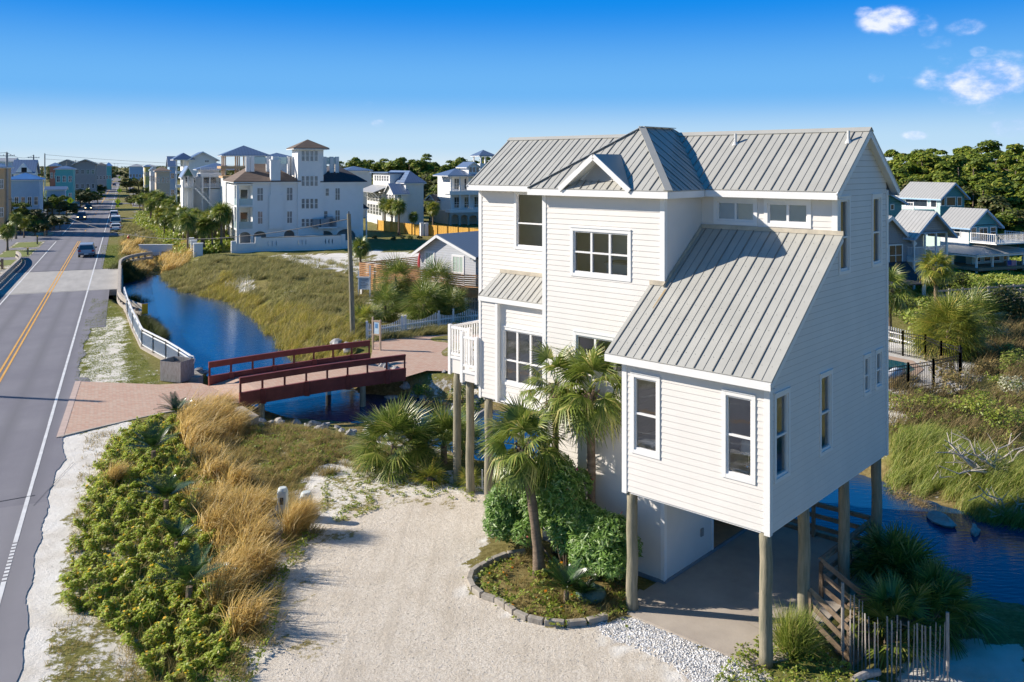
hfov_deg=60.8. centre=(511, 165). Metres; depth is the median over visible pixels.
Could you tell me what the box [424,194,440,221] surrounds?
pavilion
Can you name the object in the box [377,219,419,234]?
board fence
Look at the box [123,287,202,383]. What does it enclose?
canal railing
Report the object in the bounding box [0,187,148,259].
footpath
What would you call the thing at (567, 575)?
sago palm
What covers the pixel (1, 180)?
window
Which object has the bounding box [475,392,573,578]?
sabal palm
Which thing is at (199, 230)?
sabal palm
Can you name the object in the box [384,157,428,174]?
oak tree
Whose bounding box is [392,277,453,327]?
sabal palm
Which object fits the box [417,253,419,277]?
parasol
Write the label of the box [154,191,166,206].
sabal palm
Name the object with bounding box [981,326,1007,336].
shrub
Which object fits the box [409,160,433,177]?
pine tree
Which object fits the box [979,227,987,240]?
french door
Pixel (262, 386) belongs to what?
footbridge
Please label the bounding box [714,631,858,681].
shrub
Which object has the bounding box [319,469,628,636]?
sand creepers
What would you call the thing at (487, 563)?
edging stone
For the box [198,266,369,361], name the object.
canal bank grass
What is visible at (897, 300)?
sabal palm
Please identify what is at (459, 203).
balcony house
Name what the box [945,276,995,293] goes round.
shrub
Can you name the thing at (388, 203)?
sabal palm
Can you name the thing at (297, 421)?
rock
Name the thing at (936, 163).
pine tree
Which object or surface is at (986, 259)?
window
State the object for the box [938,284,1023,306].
boardwalk
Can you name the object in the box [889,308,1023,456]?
shrubs
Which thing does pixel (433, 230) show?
board fence
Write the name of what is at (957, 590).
palmetto
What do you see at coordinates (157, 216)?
sabal palm
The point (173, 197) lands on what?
sabal palm
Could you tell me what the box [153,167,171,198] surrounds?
cream house
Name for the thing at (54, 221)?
oak tree
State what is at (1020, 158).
pine tree
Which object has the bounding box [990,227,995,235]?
window
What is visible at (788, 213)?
window
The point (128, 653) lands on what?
verge grass
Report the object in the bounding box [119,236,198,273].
golden bank grass
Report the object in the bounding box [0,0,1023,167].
sky
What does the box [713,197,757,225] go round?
window
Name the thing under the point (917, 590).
palmetto
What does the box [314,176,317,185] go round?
window
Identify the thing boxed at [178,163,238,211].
beach cottage
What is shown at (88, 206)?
suv
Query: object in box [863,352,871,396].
window
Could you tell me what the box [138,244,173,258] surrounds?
culvert headwall
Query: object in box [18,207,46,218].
oak tree
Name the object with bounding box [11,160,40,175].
blue roofed house
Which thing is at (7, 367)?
road centre lines
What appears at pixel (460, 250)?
grey cottage
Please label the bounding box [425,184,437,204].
oak tree
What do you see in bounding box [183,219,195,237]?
sabal palm
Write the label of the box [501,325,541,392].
window
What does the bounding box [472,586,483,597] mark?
edging stone
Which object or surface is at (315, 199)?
window
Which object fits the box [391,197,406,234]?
sabal palm
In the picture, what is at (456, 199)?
window
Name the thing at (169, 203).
sabal palm
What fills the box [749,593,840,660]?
ornamental grass
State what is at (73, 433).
kerb
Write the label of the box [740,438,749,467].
table lamp
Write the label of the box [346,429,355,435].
rock
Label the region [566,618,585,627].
edging stone
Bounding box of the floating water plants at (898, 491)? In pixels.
[883,484,928,499]
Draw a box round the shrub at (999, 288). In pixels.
[979,284,1023,323]
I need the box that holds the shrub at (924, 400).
[911,392,946,411]
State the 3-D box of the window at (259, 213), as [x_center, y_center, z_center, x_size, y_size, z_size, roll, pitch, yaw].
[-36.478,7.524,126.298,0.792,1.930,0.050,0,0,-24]
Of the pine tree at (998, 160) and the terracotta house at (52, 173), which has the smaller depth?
the pine tree at (998, 160)
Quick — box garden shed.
[44,186,67,213]
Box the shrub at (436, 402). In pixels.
[420,398,450,409]
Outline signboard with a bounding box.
[356,265,370,296]
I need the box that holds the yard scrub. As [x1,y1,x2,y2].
[891,255,1023,335]
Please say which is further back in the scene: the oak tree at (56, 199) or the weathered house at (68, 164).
the weathered house at (68, 164)
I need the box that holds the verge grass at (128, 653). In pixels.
[40,428,225,681]
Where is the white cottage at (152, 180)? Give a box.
[148,167,154,191]
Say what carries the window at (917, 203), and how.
in the teal house at (941, 198)
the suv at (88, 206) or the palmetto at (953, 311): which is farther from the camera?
the suv at (88, 206)
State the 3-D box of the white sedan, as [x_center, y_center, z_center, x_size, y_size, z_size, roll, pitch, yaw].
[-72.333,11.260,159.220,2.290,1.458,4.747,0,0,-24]
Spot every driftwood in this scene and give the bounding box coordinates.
[932,463,973,480]
[936,429,1023,473]
[968,486,1023,518]
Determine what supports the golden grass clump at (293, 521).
on the ground at (316, 600)
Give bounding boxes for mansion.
[223,139,368,244]
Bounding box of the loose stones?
[270,497,743,681]
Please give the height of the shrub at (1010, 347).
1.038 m
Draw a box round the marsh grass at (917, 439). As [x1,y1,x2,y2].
[882,415,1023,531]
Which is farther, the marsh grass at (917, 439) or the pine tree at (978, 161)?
the pine tree at (978, 161)
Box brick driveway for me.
[64,335,478,434]
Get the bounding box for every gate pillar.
[190,240,196,256]
[193,243,202,256]
[420,223,423,235]
[424,223,427,235]
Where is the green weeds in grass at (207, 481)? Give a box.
[192,463,258,615]
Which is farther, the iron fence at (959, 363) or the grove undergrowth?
the grove undergrowth
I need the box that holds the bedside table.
[730,459,749,474]
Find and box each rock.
[194,367,202,372]
[259,417,266,422]
[290,418,301,423]
[307,420,320,425]
[330,338,341,343]
[343,341,350,354]
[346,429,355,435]
[384,395,397,398]
[399,381,409,389]
[410,391,418,396]
[926,510,956,527]
[970,523,980,536]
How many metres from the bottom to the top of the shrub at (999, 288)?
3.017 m
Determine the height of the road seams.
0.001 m
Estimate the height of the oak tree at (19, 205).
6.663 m
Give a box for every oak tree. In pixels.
[11,201,32,216]
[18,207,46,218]
[22,220,44,235]
[24,214,37,228]
[33,220,53,232]
[43,194,57,213]
[43,200,53,212]
[43,215,58,222]
[48,215,71,229]
[49,195,69,214]
[54,201,78,215]
[75,189,93,205]
[76,190,100,203]
[93,190,105,203]
[118,178,134,190]
[126,188,136,193]
[131,177,142,189]
[343,157,379,166]
[369,158,406,182]
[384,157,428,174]
[414,162,451,177]
[421,174,437,191]
[424,185,434,203]
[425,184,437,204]
[426,170,443,192]
[449,157,470,166]
[896,178,928,195]
[961,185,1010,211]
[984,173,1023,216]
[988,200,1023,239]
[990,190,1023,239]
[992,184,1023,238]
[995,209,1023,238]
[1008,209,1023,240]
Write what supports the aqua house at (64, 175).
on the ground at (316, 600)
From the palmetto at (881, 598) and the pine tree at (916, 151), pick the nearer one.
the palmetto at (881, 598)
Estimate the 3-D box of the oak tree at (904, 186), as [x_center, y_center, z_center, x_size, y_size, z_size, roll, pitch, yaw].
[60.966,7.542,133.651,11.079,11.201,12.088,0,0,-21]
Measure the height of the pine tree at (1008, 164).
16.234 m
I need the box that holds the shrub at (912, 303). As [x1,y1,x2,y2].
[901,299,916,308]
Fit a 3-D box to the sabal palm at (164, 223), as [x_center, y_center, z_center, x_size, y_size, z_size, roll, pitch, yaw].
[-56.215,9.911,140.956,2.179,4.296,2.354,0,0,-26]
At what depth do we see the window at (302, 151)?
128.44 m
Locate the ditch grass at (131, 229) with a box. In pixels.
[116,221,196,281]
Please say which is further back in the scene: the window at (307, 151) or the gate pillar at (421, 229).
the gate pillar at (421, 229)
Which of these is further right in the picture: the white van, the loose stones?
the loose stones
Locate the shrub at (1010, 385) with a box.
[997,376,1023,396]
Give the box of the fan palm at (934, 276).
[914,247,959,311]
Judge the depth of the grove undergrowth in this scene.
133.70 m
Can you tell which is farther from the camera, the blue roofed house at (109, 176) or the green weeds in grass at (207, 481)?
the blue roofed house at (109, 176)
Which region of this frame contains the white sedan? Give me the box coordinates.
[109,223,122,231]
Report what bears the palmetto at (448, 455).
on the ground at (316, 600)
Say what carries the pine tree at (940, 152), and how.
on the ground at (316, 600)
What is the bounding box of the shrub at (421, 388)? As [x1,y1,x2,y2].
[411,384,431,396]
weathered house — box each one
[58,159,75,167]
[72,159,99,191]
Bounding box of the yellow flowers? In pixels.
[66,413,230,673]
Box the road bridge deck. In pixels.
[0,269,122,294]
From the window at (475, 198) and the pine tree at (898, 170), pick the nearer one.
the pine tree at (898, 170)
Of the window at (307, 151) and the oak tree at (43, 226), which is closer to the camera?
the window at (307, 151)
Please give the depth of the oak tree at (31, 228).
148.76 m
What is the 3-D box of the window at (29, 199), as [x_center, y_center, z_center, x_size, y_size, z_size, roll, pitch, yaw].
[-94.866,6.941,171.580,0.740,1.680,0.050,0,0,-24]
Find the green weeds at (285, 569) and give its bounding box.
[187,424,389,681]
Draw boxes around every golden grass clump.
[100,457,137,486]
[274,485,336,537]
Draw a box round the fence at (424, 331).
[371,321,478,341]
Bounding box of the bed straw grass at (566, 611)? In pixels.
[492,548,625,621]
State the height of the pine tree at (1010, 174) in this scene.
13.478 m
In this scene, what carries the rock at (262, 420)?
on the ground at (316, 600)
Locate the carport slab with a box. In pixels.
[627,526,882,666]
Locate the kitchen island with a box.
[604,260,626,274]
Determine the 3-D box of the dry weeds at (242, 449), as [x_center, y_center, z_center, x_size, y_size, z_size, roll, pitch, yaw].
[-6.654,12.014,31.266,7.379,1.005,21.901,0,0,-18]
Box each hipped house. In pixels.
[97,163,106,191]
[344,166,372,217]
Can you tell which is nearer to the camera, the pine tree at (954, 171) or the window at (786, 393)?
the window at (786, 393)
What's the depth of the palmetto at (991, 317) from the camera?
58.92 m
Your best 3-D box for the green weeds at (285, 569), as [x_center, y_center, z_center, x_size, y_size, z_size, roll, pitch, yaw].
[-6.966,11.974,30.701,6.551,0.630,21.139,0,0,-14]
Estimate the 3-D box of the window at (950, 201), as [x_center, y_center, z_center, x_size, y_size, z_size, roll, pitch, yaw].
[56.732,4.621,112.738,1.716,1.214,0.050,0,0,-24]
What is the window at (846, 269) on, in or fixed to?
in the beach house at (746, 297)
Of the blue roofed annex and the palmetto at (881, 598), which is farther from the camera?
the blue roofed annex
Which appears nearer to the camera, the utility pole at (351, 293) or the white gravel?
the white gravel
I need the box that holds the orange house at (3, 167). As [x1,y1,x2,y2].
[0,164,13,232]
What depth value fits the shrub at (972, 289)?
65.81 m
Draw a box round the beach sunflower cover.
[58,411,240,681]
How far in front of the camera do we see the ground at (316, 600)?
24.38 m
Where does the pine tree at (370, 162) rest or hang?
on the ground at (316, 600)
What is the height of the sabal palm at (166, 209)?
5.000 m
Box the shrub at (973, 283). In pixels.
[968,278,995,294]
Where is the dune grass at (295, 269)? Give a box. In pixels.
[159,253,470,361]
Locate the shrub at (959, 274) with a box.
[938,271,970,293]
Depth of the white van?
171.04 m
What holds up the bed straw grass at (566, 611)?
on the ground at (316, 600)
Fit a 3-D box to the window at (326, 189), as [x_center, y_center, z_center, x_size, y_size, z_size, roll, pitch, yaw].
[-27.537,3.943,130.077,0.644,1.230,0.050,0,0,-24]
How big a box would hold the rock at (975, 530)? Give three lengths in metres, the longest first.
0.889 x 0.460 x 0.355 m
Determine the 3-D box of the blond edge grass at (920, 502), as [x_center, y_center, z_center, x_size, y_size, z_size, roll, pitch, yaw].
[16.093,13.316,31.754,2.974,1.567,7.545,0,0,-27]
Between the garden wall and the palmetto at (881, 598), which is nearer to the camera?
the palmetto at (881, 598)
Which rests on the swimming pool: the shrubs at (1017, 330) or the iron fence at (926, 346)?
the iron fence at (926, 346)
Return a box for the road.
[0,175,120,681]
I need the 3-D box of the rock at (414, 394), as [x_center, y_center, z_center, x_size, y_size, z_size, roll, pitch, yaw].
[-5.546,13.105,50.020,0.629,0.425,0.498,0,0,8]
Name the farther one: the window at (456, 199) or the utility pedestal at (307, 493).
the window at (456, 199)
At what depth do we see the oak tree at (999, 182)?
136.90 m
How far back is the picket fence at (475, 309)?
71.35 m
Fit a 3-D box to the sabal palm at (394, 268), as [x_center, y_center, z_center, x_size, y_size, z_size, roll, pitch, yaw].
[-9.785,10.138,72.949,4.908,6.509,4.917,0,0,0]
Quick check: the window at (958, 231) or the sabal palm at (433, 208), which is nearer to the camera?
the window at (958, 231)
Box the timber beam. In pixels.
[474,409,483,421]
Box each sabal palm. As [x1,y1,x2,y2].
[0,222,18,250]
[8,211,24,238]
[18,216,31,237]
[135,195,144,210]
[142,198,157,217]
[144,189,162,198]
[152,211,165,228]
[153,206,164,214]
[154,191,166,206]
[158,215,167,232]
[160,198,168,207]
[162,206,174,214]
[162,211,179,231]
[164,199,178,207]
[166,207,185,218]
[170,194,179,204]
[171,215,180,232]
[174,217,183,238]
[176,209,198,247]
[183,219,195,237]
[187,208,198,214]
[193,219,208,242]
[194,217,213,247]
[198,210,215,237]
[203,213,220,244]
[204,205,219,235]
[206,200,234,249]
[218,205,231,238]
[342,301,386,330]
[352,236,371,275]
[362,280,405,321]
[366,249,417,311]
[377,196,387,220]
[383,196,397,221]
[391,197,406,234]
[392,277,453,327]
[407,212,418,223]
[409,254,465,314]
[425,200,440,224]
[432,285,476,324]
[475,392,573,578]
[517,341,589,554]
[535,340,621,503]
[889,263,917,333]
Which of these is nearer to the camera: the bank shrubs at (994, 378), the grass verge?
the bank shrubs at (994, 378)
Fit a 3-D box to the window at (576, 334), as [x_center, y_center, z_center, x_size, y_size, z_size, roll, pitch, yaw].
[2.804,5.710,26.416,2.334,1.180,0.145,0,0,42]
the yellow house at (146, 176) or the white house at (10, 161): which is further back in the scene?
the yellow house at (146, 176)
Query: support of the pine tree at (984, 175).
on the ground at (316, 600)
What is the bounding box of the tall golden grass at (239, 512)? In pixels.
[171,384,301,638]
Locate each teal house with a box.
[895,182,970,245]
[926,207,1023,272]
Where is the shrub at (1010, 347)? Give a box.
[993,342,1013,356]
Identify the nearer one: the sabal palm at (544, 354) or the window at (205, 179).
the sabal palm at (544, 354)
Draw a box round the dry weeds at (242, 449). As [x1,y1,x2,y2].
[214,418,400,681]
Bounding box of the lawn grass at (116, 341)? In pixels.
[76,245,158,383]
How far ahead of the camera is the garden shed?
215.99 m
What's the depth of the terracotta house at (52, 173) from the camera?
270.42 m
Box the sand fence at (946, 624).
[841,582,949,681]
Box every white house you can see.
[0,158,18,176]
[170,152,219,202]
[363,170,426,224]
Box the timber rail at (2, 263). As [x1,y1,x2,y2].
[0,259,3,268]
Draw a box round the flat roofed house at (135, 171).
[128,165,142,178]
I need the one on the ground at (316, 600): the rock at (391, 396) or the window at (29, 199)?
the rock at (391, 396)
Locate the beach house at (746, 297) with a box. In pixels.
[448,126,899,668]
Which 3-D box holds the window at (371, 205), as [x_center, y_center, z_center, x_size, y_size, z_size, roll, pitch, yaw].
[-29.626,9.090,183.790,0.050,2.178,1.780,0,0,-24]
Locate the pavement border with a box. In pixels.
[56,381,80,437]
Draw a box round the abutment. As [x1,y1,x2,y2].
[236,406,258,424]
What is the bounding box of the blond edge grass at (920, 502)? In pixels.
[882,479,961,522]
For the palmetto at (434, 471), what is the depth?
32.94 m
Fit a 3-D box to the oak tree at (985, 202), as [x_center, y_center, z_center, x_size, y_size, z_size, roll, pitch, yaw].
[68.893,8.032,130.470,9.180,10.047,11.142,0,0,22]
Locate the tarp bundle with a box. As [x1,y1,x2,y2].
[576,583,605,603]
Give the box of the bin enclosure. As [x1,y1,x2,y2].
[160,356,193,382]
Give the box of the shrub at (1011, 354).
[999,347,1023,369]
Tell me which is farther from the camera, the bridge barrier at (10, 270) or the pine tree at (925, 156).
the pine tree at (925, 156)
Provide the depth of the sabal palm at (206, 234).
122.53 m
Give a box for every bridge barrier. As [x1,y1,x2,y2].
[0,251,21,284]
[117,252,152,315]
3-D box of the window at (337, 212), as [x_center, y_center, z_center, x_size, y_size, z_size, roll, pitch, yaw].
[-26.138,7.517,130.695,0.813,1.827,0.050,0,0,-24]
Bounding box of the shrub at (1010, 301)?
[992,289,1023,320]
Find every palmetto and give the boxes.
[337,390,447,485]
[401,397,484,470]
[407,455,453,488]
[433,411,496,460]
[450,465,483,490]
[836,518,934,587]
[844,569,945,673]
[850,520,956,627]
[866,564,975,653]
[878,553,1013,659]
[898,284,1003,363]
[929,281,1015,340]
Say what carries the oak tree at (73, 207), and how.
on the ground at (316, 600)
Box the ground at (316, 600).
[0,168,1023,681]
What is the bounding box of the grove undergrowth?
[132,211,234,254]
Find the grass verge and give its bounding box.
[0,242,40,265]
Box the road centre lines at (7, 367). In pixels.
[0,179,115,381]
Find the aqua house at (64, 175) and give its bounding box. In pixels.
[53,166,76,202]
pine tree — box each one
[353,161,374,173]
[364,160,383,171]
[377,158,394,169]
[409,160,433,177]
[421,153,440,166]
[884,149,916,176]
[888,163,901,182]
[891,168,908,188]
[892,151,940,177]
[896,153,925,177]
[897,177,914,186]
[900,153,939,183]
[907,172,934,183]
[908,167,964,186]
[911,149,924,153]
[914,150,959,173]
[919,148,968,168]
[927,158,958,175]
[931,155,983,188]
[944,146,977,155]
[955,140,1010,168]
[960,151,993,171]
[960,156,1010,181]
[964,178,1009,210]
[966,171,996,204]
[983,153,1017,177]
[984,146,1001,165]
[986,173,1019,191]
[991,158,1008,169]
[992,152,1023,171]
[994,150,1016,160]
[1003,155,1023,180]
[1005,149,1020,154]
[1006,143,1023,159]
[1006,163,1023,181]
[1011,163,1023,188]
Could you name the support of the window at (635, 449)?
in the beach house at (746, 297)
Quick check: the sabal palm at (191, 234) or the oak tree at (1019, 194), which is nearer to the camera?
the sabal palm at (191, 234)
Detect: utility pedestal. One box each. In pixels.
[277,486,287,516]
[300,490,311,503]
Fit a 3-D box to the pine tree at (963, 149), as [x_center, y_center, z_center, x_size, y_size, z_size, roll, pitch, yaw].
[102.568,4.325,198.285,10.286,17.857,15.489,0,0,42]
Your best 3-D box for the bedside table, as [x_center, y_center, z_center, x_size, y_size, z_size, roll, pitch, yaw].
[5.906,8.070,21.777,0.840,1.120,0.720,0,0,42]
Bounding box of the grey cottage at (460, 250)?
[359,231,478,308]
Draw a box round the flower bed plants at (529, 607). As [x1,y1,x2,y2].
[478,553,629,626]
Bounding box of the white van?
[109,215,121,224]
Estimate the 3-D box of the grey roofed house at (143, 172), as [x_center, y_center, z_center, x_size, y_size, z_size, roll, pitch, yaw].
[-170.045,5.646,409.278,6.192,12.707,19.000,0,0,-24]
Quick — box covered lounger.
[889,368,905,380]
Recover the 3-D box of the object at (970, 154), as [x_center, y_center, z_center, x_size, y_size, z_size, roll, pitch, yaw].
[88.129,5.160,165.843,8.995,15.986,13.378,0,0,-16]
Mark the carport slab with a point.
(711, 601)
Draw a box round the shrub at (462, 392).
[446,384,465,402]
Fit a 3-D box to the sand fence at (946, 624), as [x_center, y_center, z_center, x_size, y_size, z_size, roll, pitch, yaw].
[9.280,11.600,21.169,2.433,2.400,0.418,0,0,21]
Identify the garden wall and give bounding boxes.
[231,234,362,252]
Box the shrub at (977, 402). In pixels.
[954,387,997,420]
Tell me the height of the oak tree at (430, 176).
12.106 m
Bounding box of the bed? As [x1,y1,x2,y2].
[638,430,655,450]
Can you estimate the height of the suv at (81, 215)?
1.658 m
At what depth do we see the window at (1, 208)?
150.78 m
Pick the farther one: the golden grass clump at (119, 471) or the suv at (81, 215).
the suv at (81, 215)
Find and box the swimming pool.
[889,348,956,392]
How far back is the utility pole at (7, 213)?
152.87 m
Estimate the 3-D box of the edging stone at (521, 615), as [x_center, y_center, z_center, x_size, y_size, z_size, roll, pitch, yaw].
[0.245,11.950,23.180,0.421,0.152,0.160,0,0,41]
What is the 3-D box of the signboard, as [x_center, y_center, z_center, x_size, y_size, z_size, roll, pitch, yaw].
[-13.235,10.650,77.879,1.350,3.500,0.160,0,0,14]
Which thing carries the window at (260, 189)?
in the mansion
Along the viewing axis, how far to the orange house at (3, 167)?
151.30 m
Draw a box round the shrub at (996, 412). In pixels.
[980,404,1023,433]
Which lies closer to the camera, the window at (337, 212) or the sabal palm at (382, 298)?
the sabal palm at (382, 298)
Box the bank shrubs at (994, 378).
[889,363,1023,450]
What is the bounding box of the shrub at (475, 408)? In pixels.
[461,398,483,414]
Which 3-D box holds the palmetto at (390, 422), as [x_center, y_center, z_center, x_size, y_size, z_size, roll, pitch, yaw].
[-4.680,10.754,34.514,4.398,3.630,4.161,0,0,0]
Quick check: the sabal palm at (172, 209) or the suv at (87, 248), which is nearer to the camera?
the suv at (87, 248)
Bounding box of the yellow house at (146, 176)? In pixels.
[143,165,151,189]
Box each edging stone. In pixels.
[467,571,473,578]
[467,578,475,590]
[470,564,481,574]
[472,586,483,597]
[479,558,492,568]
[481,592,494,602]
[491,552,507,562]
[494,596,506,608]
[505,603,516,614]
[507,548,525,556]
[513,609,528,620]
[528,614,543,625]
[544,617,564,627]
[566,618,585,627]
[586,613,607,625]
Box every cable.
[54,155,391,165]
[66,216,346,238]
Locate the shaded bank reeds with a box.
[109,259,175,345]
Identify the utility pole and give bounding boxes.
[3,152,10,223]
[44,154,45,200]
[347,211,354,334]
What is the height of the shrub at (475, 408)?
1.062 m
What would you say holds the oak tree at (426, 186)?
on the ground at (316, 600)
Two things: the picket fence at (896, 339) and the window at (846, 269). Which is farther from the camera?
the picket fence at (896, 339)
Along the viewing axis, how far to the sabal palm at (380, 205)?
161.30 m
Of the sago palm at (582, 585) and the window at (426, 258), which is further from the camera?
the window at (426, 258)
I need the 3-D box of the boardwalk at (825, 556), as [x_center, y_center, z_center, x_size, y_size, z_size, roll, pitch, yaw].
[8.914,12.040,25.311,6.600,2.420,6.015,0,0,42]
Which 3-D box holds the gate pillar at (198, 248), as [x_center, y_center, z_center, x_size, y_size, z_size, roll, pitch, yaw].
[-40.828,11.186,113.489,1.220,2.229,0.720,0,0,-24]
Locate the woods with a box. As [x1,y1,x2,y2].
[38,166,456,181]
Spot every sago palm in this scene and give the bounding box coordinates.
[118,418,179,463]
[130,466,199,514]
[144,540,237,606]
[153,391,194,418]
[155,516,200,555]
[538,556,595,602]
[562,575,604,603]
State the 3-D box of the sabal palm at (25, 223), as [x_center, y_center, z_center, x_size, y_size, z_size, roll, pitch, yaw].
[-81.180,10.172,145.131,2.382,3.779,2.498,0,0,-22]
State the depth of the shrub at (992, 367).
50.16 m
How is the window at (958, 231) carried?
in the teal house at (976, 246)
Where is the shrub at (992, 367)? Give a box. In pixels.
[975,359,1000,373]
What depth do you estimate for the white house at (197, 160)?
186.50 m
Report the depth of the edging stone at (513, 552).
26.82 m
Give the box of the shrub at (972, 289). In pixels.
[964,286,1008,321]
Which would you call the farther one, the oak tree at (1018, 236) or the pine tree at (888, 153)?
the pine tree at (888, 153)
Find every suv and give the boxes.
[76,212,86,219]
[77,242,96,256]
[84,204,92,209]
[109,210,119,217]
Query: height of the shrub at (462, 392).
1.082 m
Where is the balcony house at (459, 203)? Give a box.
[433,150,493,224]
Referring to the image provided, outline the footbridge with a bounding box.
[208,340,405,418]
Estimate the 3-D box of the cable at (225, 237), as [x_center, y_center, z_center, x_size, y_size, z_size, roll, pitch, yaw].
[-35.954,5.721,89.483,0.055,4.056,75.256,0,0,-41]
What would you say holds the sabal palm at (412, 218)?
on the ground at (316, 600)
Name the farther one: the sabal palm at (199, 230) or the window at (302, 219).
the window at (302, 219)
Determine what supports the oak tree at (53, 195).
on the ground at (316, 600)
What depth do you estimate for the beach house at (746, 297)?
25.06 m
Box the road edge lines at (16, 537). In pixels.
[0,183,118,602]
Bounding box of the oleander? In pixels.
[482,452,642,579]
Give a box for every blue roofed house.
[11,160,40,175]
[107,162,112,189]
[166,156,177,204]
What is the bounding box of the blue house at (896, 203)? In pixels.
[889,195,908,217]
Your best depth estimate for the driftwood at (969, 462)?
34.46 m
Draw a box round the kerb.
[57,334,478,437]
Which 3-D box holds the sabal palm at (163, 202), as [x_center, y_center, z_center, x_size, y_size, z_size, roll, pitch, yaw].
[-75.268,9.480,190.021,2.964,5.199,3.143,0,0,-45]
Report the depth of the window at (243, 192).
128.45 m
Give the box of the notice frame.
[371,317,381,350]
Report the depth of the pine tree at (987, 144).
188.56 m
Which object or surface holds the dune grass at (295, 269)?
on the ground at (316, 600)
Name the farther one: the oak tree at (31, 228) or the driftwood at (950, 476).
the oak tree at (31, 228)
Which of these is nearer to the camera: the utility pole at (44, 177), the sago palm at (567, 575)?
the sago palm at (567, 575)
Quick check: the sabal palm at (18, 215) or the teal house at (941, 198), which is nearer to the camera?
the teal house at (941, 198)
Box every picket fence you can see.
[366,309,478,339]
[452,293,478,311]
[889,326,913,345]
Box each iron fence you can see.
[889,330,960,369]
[889,347,961,392]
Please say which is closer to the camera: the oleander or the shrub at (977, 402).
the oleander
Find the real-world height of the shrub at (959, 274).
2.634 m
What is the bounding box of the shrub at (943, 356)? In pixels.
[918,354,956,374]
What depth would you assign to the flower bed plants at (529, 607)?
24.26 m
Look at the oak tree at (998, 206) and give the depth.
116.59 m
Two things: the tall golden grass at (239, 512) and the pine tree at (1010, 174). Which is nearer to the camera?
the tall golden grass at (239, 512)
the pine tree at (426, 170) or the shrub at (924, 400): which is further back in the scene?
the pine tree at (426, 170)
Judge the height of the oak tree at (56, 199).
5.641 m
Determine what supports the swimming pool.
on the ground at (316, 600)
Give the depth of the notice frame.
56.66 m
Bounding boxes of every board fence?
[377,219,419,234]
[428,225,478,235]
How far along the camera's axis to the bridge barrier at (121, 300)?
81.84 m
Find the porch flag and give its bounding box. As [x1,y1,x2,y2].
[1007,260,1015,269]
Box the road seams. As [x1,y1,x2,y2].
[0,262,110,504]
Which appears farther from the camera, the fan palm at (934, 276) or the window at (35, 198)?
the window at (35, 198)
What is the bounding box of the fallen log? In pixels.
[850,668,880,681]
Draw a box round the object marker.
[142,304,147,314]
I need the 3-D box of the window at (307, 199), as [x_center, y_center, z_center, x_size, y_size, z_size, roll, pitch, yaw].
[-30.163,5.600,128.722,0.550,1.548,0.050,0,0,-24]
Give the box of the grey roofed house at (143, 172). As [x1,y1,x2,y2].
[142,164,156,189]
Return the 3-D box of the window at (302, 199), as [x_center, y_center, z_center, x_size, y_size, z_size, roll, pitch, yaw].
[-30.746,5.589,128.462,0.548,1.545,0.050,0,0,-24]
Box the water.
[108,275,1023,604]
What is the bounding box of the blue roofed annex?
[11,173,45,226]
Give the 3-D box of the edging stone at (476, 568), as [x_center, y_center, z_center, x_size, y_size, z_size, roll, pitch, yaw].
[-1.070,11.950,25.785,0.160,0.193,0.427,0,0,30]
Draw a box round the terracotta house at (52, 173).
[48,163,61,185]
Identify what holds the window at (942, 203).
in the teal house at (941, 198)
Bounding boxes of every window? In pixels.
[0,179,3,188]
[0,207,3,216]
[27,197,31,204]
[34,197,37,204]
[203,177,216,183]
[240,189,247,198]
[240,212,247,221]
[257,187,262,200]
[257,211,262,223]
[286,187,292,200]
[287,211,292,223]
[301,150,304,160]
[301,176,304,185]
[301,198,304,208]
[301,218,304,226]
[306,150,308,160]
[306,176,308,185]
[306,198,308,208]
[310,150,313,160]
[310,176,313,185]
[310,198,313,208]
[314,150,317,160]
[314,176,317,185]
[314,198,317,208]
[323,210,327,218]
[325,188,328,195]
[335,188,339,199]
[335,210,339,221]
[370,203,372,213]
[424,251,434,267]
[452,254,463,274]
[454,178,458,189]
[454,197,458,207]
[464,197,467,207]
[474,197,477,207]
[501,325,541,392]
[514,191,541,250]
[570,226,630,281]
[573,330,621,377]
[630,371,659,459]
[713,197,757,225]
[721,388,755,484]
[763,198,810,228]
[774,387,790,483]
[819,368,833,456]
[838,195,851,274]
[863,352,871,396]
[871,193,882,266]
[875,347,883,390]
[889,244,902,261]
[905,199,927,206]
[930,200,936,207]
[940,197,944,205]
[946,197,955,205]
[954,229,960,236]
[957,197,961,205]
[970,227,976,237]
[984,257,990,261]
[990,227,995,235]
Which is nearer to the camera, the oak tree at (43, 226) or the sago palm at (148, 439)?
the sago palm at (148, 439)
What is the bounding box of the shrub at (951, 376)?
[932,369,977,393]
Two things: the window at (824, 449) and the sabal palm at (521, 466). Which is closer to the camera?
the window at (824, 449)
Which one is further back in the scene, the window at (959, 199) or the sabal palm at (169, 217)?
the sabal palm at (169, 217)
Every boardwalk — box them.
[784,502,971,669]
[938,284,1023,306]
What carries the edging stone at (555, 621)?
on the ground at (316, 600)
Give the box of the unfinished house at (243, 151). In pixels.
[217,145,291,228]
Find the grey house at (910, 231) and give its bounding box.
[889,210,957,296]
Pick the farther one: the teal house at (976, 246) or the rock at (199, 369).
the teal house at (976, 246)
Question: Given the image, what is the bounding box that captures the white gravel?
[597,618,750,681]

